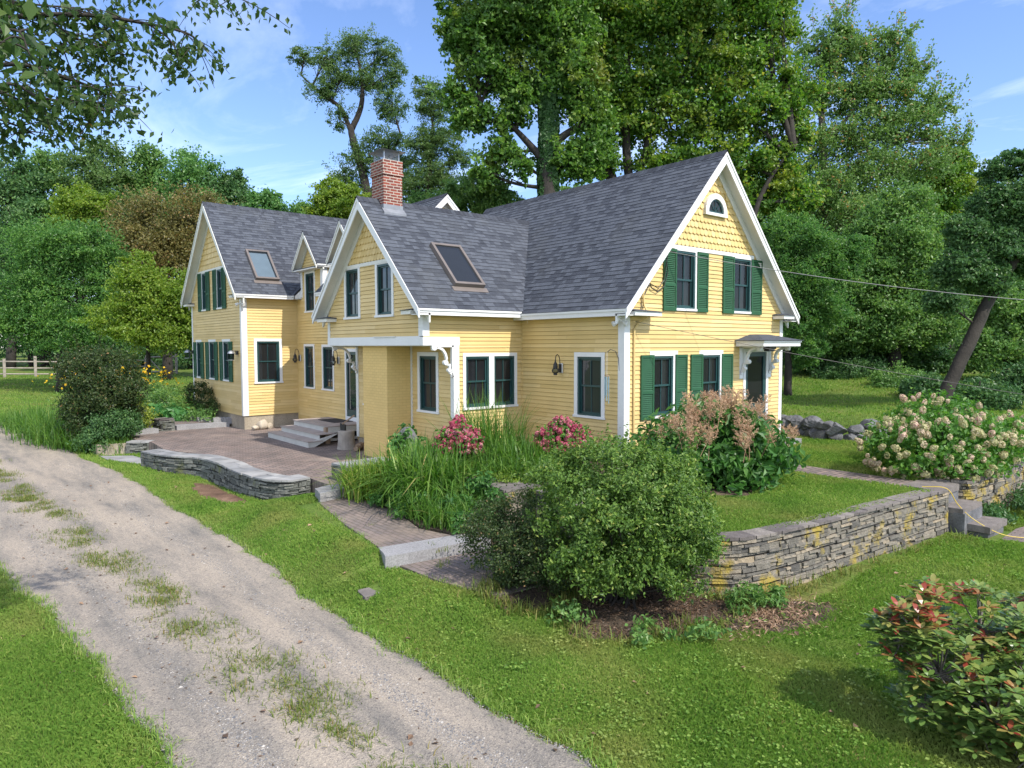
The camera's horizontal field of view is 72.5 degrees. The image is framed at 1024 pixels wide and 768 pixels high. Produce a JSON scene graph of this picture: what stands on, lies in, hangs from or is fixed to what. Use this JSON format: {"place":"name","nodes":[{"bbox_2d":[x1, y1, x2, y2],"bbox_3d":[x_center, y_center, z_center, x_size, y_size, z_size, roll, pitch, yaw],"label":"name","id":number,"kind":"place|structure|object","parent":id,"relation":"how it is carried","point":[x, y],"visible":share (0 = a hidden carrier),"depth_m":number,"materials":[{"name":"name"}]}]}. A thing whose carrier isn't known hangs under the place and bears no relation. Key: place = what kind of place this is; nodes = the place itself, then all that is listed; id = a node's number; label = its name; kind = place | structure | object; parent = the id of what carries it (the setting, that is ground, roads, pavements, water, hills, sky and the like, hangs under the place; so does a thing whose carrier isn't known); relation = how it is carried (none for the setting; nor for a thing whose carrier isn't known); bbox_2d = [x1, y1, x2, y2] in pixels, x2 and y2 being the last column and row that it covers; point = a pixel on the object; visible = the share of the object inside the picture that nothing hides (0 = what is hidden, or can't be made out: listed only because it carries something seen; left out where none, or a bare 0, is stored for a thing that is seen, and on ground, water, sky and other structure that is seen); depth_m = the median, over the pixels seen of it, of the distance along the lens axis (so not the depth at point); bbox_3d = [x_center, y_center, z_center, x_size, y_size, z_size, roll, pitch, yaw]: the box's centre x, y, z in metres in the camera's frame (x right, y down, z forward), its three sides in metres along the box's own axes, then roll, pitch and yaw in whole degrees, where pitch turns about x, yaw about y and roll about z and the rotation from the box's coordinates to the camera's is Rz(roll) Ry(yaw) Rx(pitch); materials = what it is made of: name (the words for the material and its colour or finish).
{"place":"outdoors","nodes":[
{"label":"outdoors","id":0,"kind":"place"},
{"bbox_2d":[147,417,209,427],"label":"path","id":1,"kind":"structure","parent":0,"point":[180,422],"depth_m":25.80,"materials":[{"name":"stone"}]},
{"bbox_2d":[81,381,218,421],"bbox_3d":[-14.269,0.650,28.436,8.202,1.508,2.997,1,3,23],"label":"perennial bed","id":2,"kind":"object","parent":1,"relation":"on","point":[161,395],"visible":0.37,"depth_m":27.33,"materials":[{"name":"green plant"}]},
{"bbox_2d":[146,401,191,420],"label":"hosta plant","id":3,"kind":"object","parent":1,"relation":"on","point":[177,412],"visible":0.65,"depth_m":26.50,"materials":[{"name":"green plant"}]},
{"bbox_2d":[181,379,220,416],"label":"dark perennial","id":4,"kind":"object","parent":1,"relation":"on","point":[212,403],"visible":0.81,"depth_m":27.28,"materials":[{"name":"green plant"}]},
{"bbox_2d":[129,426,372,492],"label":"patio","id":5,"kind":"structure","parent":0,"point":[260,449],"depth_m":20.12,"materials":[{"name":"brick"}]},
{"bbox_2d":[268,417,357,447],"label":"porch steps","id":6,"kind":"structure","parent":5,"relation":"on","point":[307,432],"depth_m":21.72,"materials":[{"name":"grey stone"}]},
{"bbox_2d":[0,426,597,767],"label":"driveway","id":7,"kind":"structure","parent":0,"point":[52,476],"depth_m":8.10,"materials":[{"name":"grey gravel"}]},
{"bbox_2d":[0,458,471,767],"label":"drive weeds","id":8,"kind":"object","parent":7,"relation":"on","point":[28,498],"visible":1,"depth_m":8.14,"materials":[{"name":"green plant"}]},
{"bbox_2d":[318,497,450,547],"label":"garden path","id":9,"kind":"structure","parent":0,"point":[384,529],"depth_m":12.32,"materials":[{"name":"stone"}]},
{"bbox_2d":[334,429,517,511],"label":"ornamental grass","id":10,"kind":"structure","parent":0,"point":[419,466],"depth_m":13.59,"materials":[{"name":"green plant"}]},
{"bbox_2d":[377,472,489,534],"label":"ornamental grass","id":11,"kind":"object","parent":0,"point":[440,517],"depth_m":12.38,"materials":[{"name":"green plant"}]},
{"bbox_2d":[400,550,547,596],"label":"garden path","id":12,"kind":"structure","parent":0,"point":[457,571],"depth_m":10.27,"materials":[{"name":"stone"}]},
{"bbox_2d":[420,380,551,459],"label":"ornamental grass","id":13,"kind":"structure","parent":0,"point":[486,429],"depth_m":15.71,"materials":[{"name":"green plant"}]},
{"bbox_2d":[0,349,1023,767],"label":"ground","id":14,"kind":"structure","parent":0,"point":[312,507],"depth_m":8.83,"materials":[{"name":"green plant"}]},
{"bbox_2d":[0,144,70,366],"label":"woodland tree","id":15,"kind":"object","parent":14,"relation":"on","point":[17,208],"visible":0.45,"depth_m":61.82,"materials":[{"name":"green plant"}]},
{"bbox_2d":[0,399,91,450],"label":"ornamental grass","id":16,"kind":"structure","parent":14,"relation":"on","point":[34,425],"depth_m":24.49,"materials":[{"name":"green plant"}]},
{"bbox_2d":[0,142,93,366],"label":"woodland tree","id":17,"kind":"object","parent":14,"relation":"on","point":[40,156],"visible":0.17,"depth_m":64.50,"materials":[{"name":"green plant"}]},
{"bbox_2d":[0,213,135,391],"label":"locust tree","id":18,"kind":"object","parent":14,"relation":"on","point":[41,315],"visible":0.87,"depth_m":39.88,"materials":[{"name":"green plant"}]},
{"bbox_2d":[39,175,122,364],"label":"tree","id":19,"kind":"object","parent":14,"relation":"on","point":[80,204],"visible":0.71,"depth_m":53.11,"materials":[{"name":"green plant"}]},
{"bbox_2d":[43,131,142,365],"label":"woodland tree","id":20,"kind":"object","parent":14,"relation":"on","point":[100,175],"visible":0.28,"depth_m":64.19,"materials":[{"name":"green plant"}]},
{"bbox_2d":[0,298,192,368],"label":"understory tree","id":21,"kind":"object","parent":14,"relation":"on","point":[182,359],"visible":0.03,"depth_m":64.39,"materials":[{"name":"green plant"}]},
{"bbox_2d":[43,334,153,441],"bbox_3d":[-13.497,0.244,23.066,3.238,3.801,3.011,1,3,13],"label":"shrub","id":22,"kind":"object","parent":14,"relation":"on","point":[98,374],"visible":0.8,"depth_m":22.50,"materials":[{"name":"green plant"}]},
{"bbox_2d":[66,406,147,453],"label":"shrub","id":23,"kind":"object","parent":14,"relation":"on","point":[100,429],"visible":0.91,"depth_m":22.07,"materials":[{"name":"green plant"}]},
{"bbox_2d":[67,248,191,398],"bbox_3d":[-17.745,-2.535,34.060,6.718,8.186,4.502,-1,3,-16],"label":"young tree","id":24,"kind":"object","parent":14,"relation":"on","point":[149,312],"visible":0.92,"depth_m":33.19,"materials":[{"name":"green plant"}]},
{"bbox_2d":[109,137,174,365],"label":"woodland tree","id":25,"kind":"object","parent":14,"relation":"on","point":[146,170],"visible":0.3,"depth_m":66.92,"materials":[{"name":"green plant"}]},
{"bbox_2d":[0,0,292,168],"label":"overhanging tree","id":26,"kind":"object","parent":14,"relation":"on","point":[91,108],"visible":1,"depth_m":5.95,"materials":[{"name":"green plant"}]},
{"bbox_2d":[92,179,245,379],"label":"copper tree","id":27,"kind":"object","parent":14,"relation":"on","point":[169,239],"visible":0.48,"depth_m":48.64,"materials":[{"name":"brown plant"}]},
{"bbox_2d":[150,140,225,368],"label":"woodland tree","id":28,"kind":"object","parent":14,"relation":"on","point":[191,167],"visible":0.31,"depth_m":65.62,"materials":[{"name":"green plant"}]},
{"bbox_2d":[191,483,244,502],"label":"bare earth","id":29,"kind":"structure","parent":14,"relation":"on","point":[218,493],"depth_m":16.43,"materials":[{"name":"brown soil"}]},
{"bbox_2d":[140,449,310,499],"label":"patio wall","id":30,"kind":"structure","parent":14,"relation":"on","point":[239,477],"depth_m":17.05,"materials":[{"name":"stone"}]},
{"bbox_2d":[191,167,260,205],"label":"woodland tree","id":31,"kind":"object","parent":14,"relation":"on","point":[234,188],"visible":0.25,"depth_m":66.77,"materials":[{"name":"green plant"}]},
{"bbox_2d":[238,184,300,211],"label":"woodland tree","id":32,"kind":"object","parent":14,"relation":"on","point":[267,198],"visible":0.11,"depth_m":63.05,"materials":[{"name":"green plant"}]},
{"bbox_2d":[0,431,620,767],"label":"edge grass","id":33,"kind":"structure","parent":14,"relation":"on","point":[157,736],"depth_m":7.79,"materials":[{"name":"green plant"}]},
{"bbox_2d":[160,473,499,602],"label":"path edge grass","id":34,"kind":"structure","parent":14,"relation":"on","point":[327,512],"depth_m":12.24,"materials":[{"name":"green plant"}]},
{"bbox_2d":[301,173,371,218],"bbox_3d":[-9.335,-5.052,38.324,3.980,12.801,3.029,1,3,16],"label":"tree","id":35,"kind":"object","parent":14,"relation":"on","point":[336,199],"visible":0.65,"depth_m":37.43,"materials":[{"name":"green plant"}]},
{"bbox_2d":[286,22,419,197],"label":"locust tree","id":36,"kind":"object","parent":14,"relation":"on","point":[348,49],"visible":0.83,"depth_m":45.61,"materials":[{"name":"green plant"}]},
{"bbox_2d":[378,532,490,568],"bbox_3d":[-1.244,2.645,11.126,1.839,0.220,0.516,-2,4,-32],"label":"granite step","id":37,"kind":"object","parent":14,"relation":"on","point":[397,555],"visible":0.58,"depth_m":10.87,"materials":[{"name":"grey stone"}]},
{"bbox_2d":[397,74,476,206],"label":"locust tree","id":38,"kind":"object","parent":14,"relation":"on","point":[431,173],"visible":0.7,"depth_m":42.49,"materials":[{"name":"green plant"}]},
{"bbox_2d":[374,503,505,544],"bbox_3d":[-1.753,2.629,13.687,1.750,0.500,4.500,-3,4,-40],"label":"planting bed","id":39,"kind":"object","parent":14,"relation":"on","point":[443,530],"visible":0.09,"depth_m":12.04,"materials":[{"name":"brown soil"}]},
{"bbox_2d":[315,448,410,504],"bbox_3d":[-2.866,1.812,14.526,3.313,1.045,2.427,1,4,27],"label":"daylily clump","id":40,"kind":"object","parent":39,"relation":"on","point":[357,493],"visible":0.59,"depth_m":14.24,"materials":[{"name":"green plant"}]},
{"bbox_2d":[365,469,509,533],"bbox_3d":[-1.703,1.993,13.575,2.050,0.849,4.444,-3,4,-40],"label":"leafy plant","id":41,"kind":"object","parent":39,"relation":"on","point":[473,484],"visible":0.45,"depth_m":12.75,"materials":[{"name":"green plant"}]},
{"bbox_2d":[402,163,524,213],"bbox_3d":[-3.192,-4.983,34.101,7.888,11.530,3.521,0,3,2],"label":"tree","id":42,"kind":"object","parent":14,"relation":"on","point":[464,194],"visible":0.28,"depth_m":33.35,"materials":[{"name":"green plant"}]},
{"bbox_2d":[180,148,803,462],"bbox_3d":[-2.727,-2.329,24.274,10.756,8.972,22.030,-3,4,-40],"label":"yellow farmhouse","id":43,"kind":"object","parent":14,"relation":"on","point":[414,314],"visible":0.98,"depth_m":18.14,"materials":[{"name":"paint"}]},
{"bbox_2d":[254,339,283,383],"bbox_3d":[-8.860,-0.835,25.333,1.060,1.620,0.233,-3,4,-40],"label":"window","id":44,"kind":"structure","parent":43,"relation":"in","point":[258,343],"depth_m":25.29,"materials":[{"name":"white paint"}]},
{"bbox_2d":[304,344,314,388],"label":"window","id":45,"kind":"structure","parent":43,"relation":"in","point":[309,360],"depth_m":25.33,"materials":[{"name":"white paint"}]},
{"bbox_2d":[304,270,315,312],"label":"window","id":46,"kind":"structure","parent":43,"relation":"in","point":[309,276],"depth_m":25.08,"materials":[{"name":"white paint"}]},
{"bbox_2d":[321,344,334,390],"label":"window","id":47,"kind":"structure","parent":43,"relation":"in","point":[328,376],"depth_m":24.18,"materials":[{"name":"white paint"}]},
{"bbox_2d":[344,349,356,421],"bbox_3d":[-5.190,0.030,22.675,0.112,2.350,0.960,-3,4,-40],"label":"door","id":48,"kind":"structure","parent":43,"relation":"in","point":[350,375],"depth_m":22.84,"materials":[{"name":"white paint"}]},
{"bbox_2d":[343,267,360,319],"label":"window","id":49,"kind":"structure","parent":43,"relation":"in","point":[352,287],"depth_m":19.03,"materials":[{"name":"white paint"}]},
{"bbox_2d":[374,262,394,317],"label":"window","id":50,"kind":"structure","parent":43,"relation":"in","point":[384,281],"depth_m":17.69,"materials":[{"name":"white paint"}]},
{"bbox_2d":[416,352,439,413],"bbox_3d":[-2.115,-0.038,17.770,0.125,1.545,1.010,-3,4,-40],"label":"window","id":51,"kind":"structure","parent":43,"relation":"in","point":[427,362],"depth_m":17.86,"materials":[{"name":"white paint"}]},
{"bbox_2d":[462,353,492,409],"bbox_3d":[-0.903,-0.072,17.388,0.930,1.400,0.227,-3,4,-40],"label":"window","id":52,"kind":"structure","parent":43,"relation":"in","point":[487,357],"depth_m":17.37,"materials":[{"name":"white paint"}]},
{"bbox_2d":[492,353,517,407],"bbox_3d":[-0.212,-0.105,17.893,0.880,1.395,0.125,-3,4,-40],"label":"window","id":53,"kind":"structure","parent":43,"relation":"in","point":[495,356],"depth_m":17.98,"materials":[{"name":"white paint"}]},
{"bbox_2d":[573,352,605,419],"bbox_3d":[1.830,0.028,16.398,0.125,1.545,1.030,-3,4,-40],"label":"window","id":54,"kind":"structure","parent":43,"relation":"in","point":[589,367],"depth_m":16.45,"materials":[{"name":"white paint"}]},
{"bbox_2d":[652,354,674,417],"bbox_3d":[3.507,0.041,16.495,0.900,1.510,0.227,-3,4,-40],"label":"window","id":55,"kind":"structure","parent":43,"relation":"in","point":[663,357],"depth_m":16.65,"materials":[{"name":"white paint"}]},
{"bbox_2d":[674,249,696,311],"bbox_3d":[4.128,-2.489,16.875,0.930,1.458,0.227,-3,4,-40],"label":"window","id":56,"kind":"structure","parent":43,"relation":"in","point":[693,282],"depth_m":17.05,"materials":[{"name":"white paint"}]},
{"bbox_2d":[701,353,721,399],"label":"window","id":57,"kind":"structure","parent":43,"relation":"in","point":[718,372],"depth_m":17.87,"materials":[{"name":"white paint"}]},
{"bbox_2d":[703,193,727,218],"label":"window","id":58,"kind":"structure","parent":43,"relation":"in","point":[717,198],"depth_m":17.41,"materials":[{"name":"white paint"}]},
{"bbox_2d":[732,257,752,313],"bbox_3d":[5.995,-2.580,18.420,0.980,1.458,0.227,-3,4,-40],"label":"window","id":59,"kind":"structure","parent":43,"relation":"in","point":[740,310],"depth_m":18.60,"materials":[{"name":"white paint"}]},
{"bbox_2d":[742,348,768,419],"bbox_3d":[6.603,0.230,19.004,1.230,2.400,0.072,-3,4,-40],"label":"door","id":60,"kind":"structure","parent":43,"relation":"in","point":[763,356],"depth_m":19.18,"materials":[{"name":"white paint"}]},
{"bbox_2d":[454,477,577,595],"bbox_3d":[0.147,2.174,9.851,1.964,1.576,1.932,-3,4,-40],"label":"round shrub","id":61,"kind":"object","parent":14,"relation":"on","point":[512,540],"visible":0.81,"depth_m":9.54,"materials":[{"name":"green plant"}]},
{"bbox_2d":[422,0,622,195],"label":"maple tree","id":62,"kind":"object","parent":14,"relation":"on","point":[549,39],"visible":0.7,"depth_m":29.48,"materials":[{"name":"green plant"}]},
{"bbox_2d":[483,579,562,611],"bbox_3d":[0.252,2.899,9.553,0.949,0.193,1.265,2,4,36],"label":"mulch bed","id":63,"kind":"object","parent":14,"relation":"on","point":[527,594],"visible":0.3,"depth_m":9.39,"materials":[{"name":"brown wood"}]},
{"bbox_2d":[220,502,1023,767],"bbox_3d":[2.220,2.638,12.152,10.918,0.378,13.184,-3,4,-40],"label":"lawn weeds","id":64,"kind":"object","parent":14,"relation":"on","point":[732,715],"visible":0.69,"depth_m":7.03,"materials":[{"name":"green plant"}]},
{"bbox_2d":[548,582,738,640],"bbox_3d":[1.821,2.959,9.232,2.727,0.123,1.871,-1,3,-8],"label":"mulch bed","id":65,"kind":"object","parent":14,"relation":"on","point":[623,617],"visible":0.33,"depth_m":9.08,"materials":[{"name":"brown wood"}]},
{"bbox_2d":[513,421,729,609],"bbox_3d":[1.478,1.745,9.385,2.906,2.485,2.272,0,3,-2],"label":"round shrub","id":66,"kind":"object","parent":65,"relation":"on","point":[624,562],"visible":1,"depth_m":8.84,"materials":[{"name":"green plant"}]},
{"bbox_2d":[544,595,732,648],"bbox_3d":[1.475,2.874,8.388,2.270,0.301,1.003,1,3,16],"label":"weed clump","id":67,"kind":"object","parent":65,"relation":"on","point":[573,608],"visible":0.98,"depth_m":8.35,"materials":[{"name":"green plant"}]},
{"bbox_2d":[308,499,980,649],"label":"wall weeds","id":68,"kind":"object","parent":14,"relation":"on","point":[498,588],"depth_m":9.28,"materials":[{"name":"green plant"}]},
{"bbox_2d":[579,0,834,220],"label":"maple tree","id":69,"kind":"object","parent":14,"relation":"on","point":[681,33],"visible":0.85,"depth_m":31.12,"materials":[{"name":"green plant"}]},
{"bbox_2d":[535,487,948,595],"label":"retaining wall","id":70,"kind":"structure","parent":14,"relation":"on","point":[764,555],"depth_m":10.62,"materials":[{"name":"stone"}]},
{"bbox_2d":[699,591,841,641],"bbox_3d":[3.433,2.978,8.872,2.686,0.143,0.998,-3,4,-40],"label":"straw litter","id":71,"kind":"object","parent":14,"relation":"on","point":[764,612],"visible":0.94,"depth_m":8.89,"materials":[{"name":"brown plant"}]},
{"bbox_2d":[708,601,836,632],"bbox_3d":[3.397,3.002,8.987,2.166,0.067,0.778,-1,3,-21],"label":"mulch bed","id":72,"kind":"object","parent":14,"relation":"on","point":[814,616],"visible":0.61,"depth_m":8.89,"materials":[{"name":"brown soil"}]},
{"bbox_2d":[723,580,789,615],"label":"weed clump","id":73,"kind":"object","parent":72,"relation":"on","point":[777,595],"visible":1,"depth_m":9.18,"materials":[{"name":"green plant"}]},
{"bbox_2d":[760,206,879,395],"bbox_3d":[11.584,-3.178,27.157,4.179,7.612,4.035,-3,4,-40],"label":"locust tree","id":74,"kind":"object","parent":14,"relation":"on","point":[796,248],"visible":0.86,"depth_m":26.44,"materials":[{"name":"green plant"}]},
{"bbox_2d":[781,415,888,440],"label":"boulder wall","id":75,"kind":"structure","parent":14,"relation":"on","point":[814,427],"depth_m":19.63,"materials":[{"name":"grey stone"}]},
{"bbox_2d":[806,351,889,379],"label":"bush","id":76,"kind":"object","parent":14,"relation":"on","point":[837,370],"visible":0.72,"depth_m":32.14,"materials":[{"name":"green plant"}]},
{"bbox_2d":[782,292,965,374],"bbox_3d":[17.223,-2.414,35.127,11.416,6.191,5.028,0,3,6],"label":"bush","id":77,"kind":"object","parent":14,"relation":"on","point":[940,361],"visible":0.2,"depth_m":33.87,"materials":[{"name":"green plant"}]},
{"bbox_2d":[788,0,977,245],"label":"maple tree","id":78,"kind":"object","parent":14,"relation":"on","point":[851,46],"visible":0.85,"depth_m":37.27,"materials":[{"name":"green plant"}]},
{"bbox_2d":[808,174,973,369],"bbox_3d":[17.671,-4.958,32.933,7.034,9.507,7.014,-3,4,-40],"label":"woodland tree","id":79,"kind":"object","parent":14,"relation":"on","point":[893,318],"visible":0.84,"depth_m":31.96,"materials":[{"name":"green plant"}]},
{"bbox_2d":[860,357,925,388],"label":"bush","id":80,"kind":"object","parent":14,"relation":"on","point":[884,379],"visible":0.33,"depth_m":28.61,"materials":[{"name":"green plant"}]},
{"bbox_2d":[895,368,945,399],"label":"bush","id":81,"kind":"object","parent":14,"relation":"on","point":[919,384],"visible":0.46,"depth_m":24.58,"materials":[{"name":"green plant"}]},
{"bbox_2d":[860,574,1023,767],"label":"rhododendron","id":82,"kind":"object","parent":14,"relation":"on","point":[1003,719],"visible":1,"depth_m":6.15,"materials":[{"name":"green plant"}]},
{"bbox_2d":[907,144,990,354],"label":"woodland tree","id":83,"kind":"object","parent":14,"relation":"on","point":[961,182],"visible":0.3,"depth_m":40.64,"materials":[{"name":"green plant"}]},
{"bbox_2d":[915,147,1023,409],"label":"leaning tree","id":84,"kind":"object","parent":14,"relation":"on","point":[985,236],"visible":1,"depth_m":21.24,"materials":[{"name":"green plant"}]},
{"bbox_2d":[925,458,1023,514],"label":"stone pier","id":85,"kind":"structure","parent":14,"relation":"on","point":[987,491],"depth_m":14.18,"materials":[{"name":"grey stone"}]},
{"bbox_2d":[948,490,1002,537],"bbox_3d":[8.403,2.498,13.265,1.040,0.898,1.300,-3,4,-40],"label":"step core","id":86,"kind":"object","parent":14,"relation":"on","point":[959,522],"visible":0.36,"depth_m":12.81,"materials":[{"name":"grey stone"}]},
{"bbox_2d":[967,516,1006,533],"bbox_3d":[8.797,2.603,12.970,1.003,0.120,0.424,-3,4,-40],"label":"stone step","id":87,"kind":"object","parent":86,"relation":"on","point":[990,524],"visible":0.92,"depth_m":12.77,"materials":[{"name":"grey stone"}]},
{"bbox_2d":[931,373,1023,412],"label":"bush","id":88,"kind":"object","parent":14,"relation":"on","point":[996,399],"visible":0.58,"depth_m":21.34,"materials":[{"name":"green plant"}]},
{"bbox_2d":[948,281,1023,378],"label":"understory tree","id":89,"kind":"object","parent":14,"relation":"on","point":[1001,337],"visible":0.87,"depth_m":28.46,"materials":[{"name":"green plant"}]},
{"bbox_2d":[982,480,1023,523],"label":"ground cover","id":90,"kind":"object","parent":14,"relation":"on","point":[993,509],"visible":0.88,"depth_m":13.88,"materials":[{"name":"green plant"}]},
{"bbox_2d":[988,357,1023,393],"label":"bush","id":91,"kind":"object","parent":14,"relation":"on","point":[1013,374],"visible":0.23,"depth_m":23.87,"materials":[{"name":"green plant"}]},
{"bbox_2d":[0,0,1023,345],"label":"sky","id":92,"kind":"structure","parent":0,"point":[260,121],"materials":[{"name":"blue"}]},
{"bbox_2d":[527,442,924,531],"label":"lawn terrace","id":93,"kind":"structure","parent":0,"point":[792,497],"depth_m":12.58,"materials":[{"name":"plant"}]},
{"bbox_2d":[539,461,621,486],"bbox_3d":[0.341,1.853,15.546,3.400,0.050,4.350,-3,4,-40],"label":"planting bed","id":94,"kind":"object","parent":93,"relation":"on","point":[590,468],"depth_m":15.29,"materials":[{"name":"brown soil"}]},
{"bbox_2d":[431,414,490,462],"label":"pink hydrangea","id":95,"kind":"object","parent":94,"relation":"on","point":[458,424],"visible":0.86,"depth_m":14.68,"materials":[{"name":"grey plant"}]},
{"bbox_2d":[377,434,597,481],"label":"ornamental grass","id":96,"kind":"structure","parent":94,"relation":"on","point":[502,464],"depth_m":14.06,"materials":[{"name":"green plant"}]},
{"bbox_2d":[447,426,564,471],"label":"ornamental grass","id":97,"kind":"structure","parent":94,"relation":"on","point":[524,448],"depth_m":14.64,"materials":[{"name":"green plant"}]},
{"bbox_2d":[530,415,595,459],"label":"pink hydrangea","id":98,"kind":"object","parent":94,"relation":"on","point":[561,428],"visible":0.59,"depth_m":14.93,"materials":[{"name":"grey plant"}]},
{"bbox_2d":[699,483,766,496],"bbox_3d":[4.140,1.922,13.667,2.510,0.045,2.005,-3,4,-40],"label":"mulch bed","id":99,"kind":"object","parent":93,"relation":"on","point":[744,492],"visible":0.09,"depth_m":12.75,"materials":[{"name":"brown soil"}]},
{"bbox_2d":[626,385,810,496],"bbox_3d":[4.018,0.996,13.611,3.462,2.032,2.903,-3,4,-40],"label":"plumed perennial","id":100,"kind":"object","parent":99,"relation":"on","point":[741,445],"visible":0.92,"depth_m":12.94,"materials":[{"name":"green plant"}]},
{"bbox_2d":[534,433,1013,531],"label":"terrace grass","id":101,"kind":"structure","parent":93,"relation":"on","point":[842,454],"depth_m":12.58,"materials":[{"name":"green plant"}]},
{"bbox_2d":[853,384,1023,482],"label":"white hydrangea","id":102,"kind":"object","parent":93,"relation":"on","point":[956,442],"visible":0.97,"depth_m":14.17,"materials":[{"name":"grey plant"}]},
{"bbox_2d":[794,465,912,485],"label":"terrace path","id":103,"kind":"structure","parent":0,"point":[830,472],"depth_m":14.36,"materials":[{"name":"stone"}]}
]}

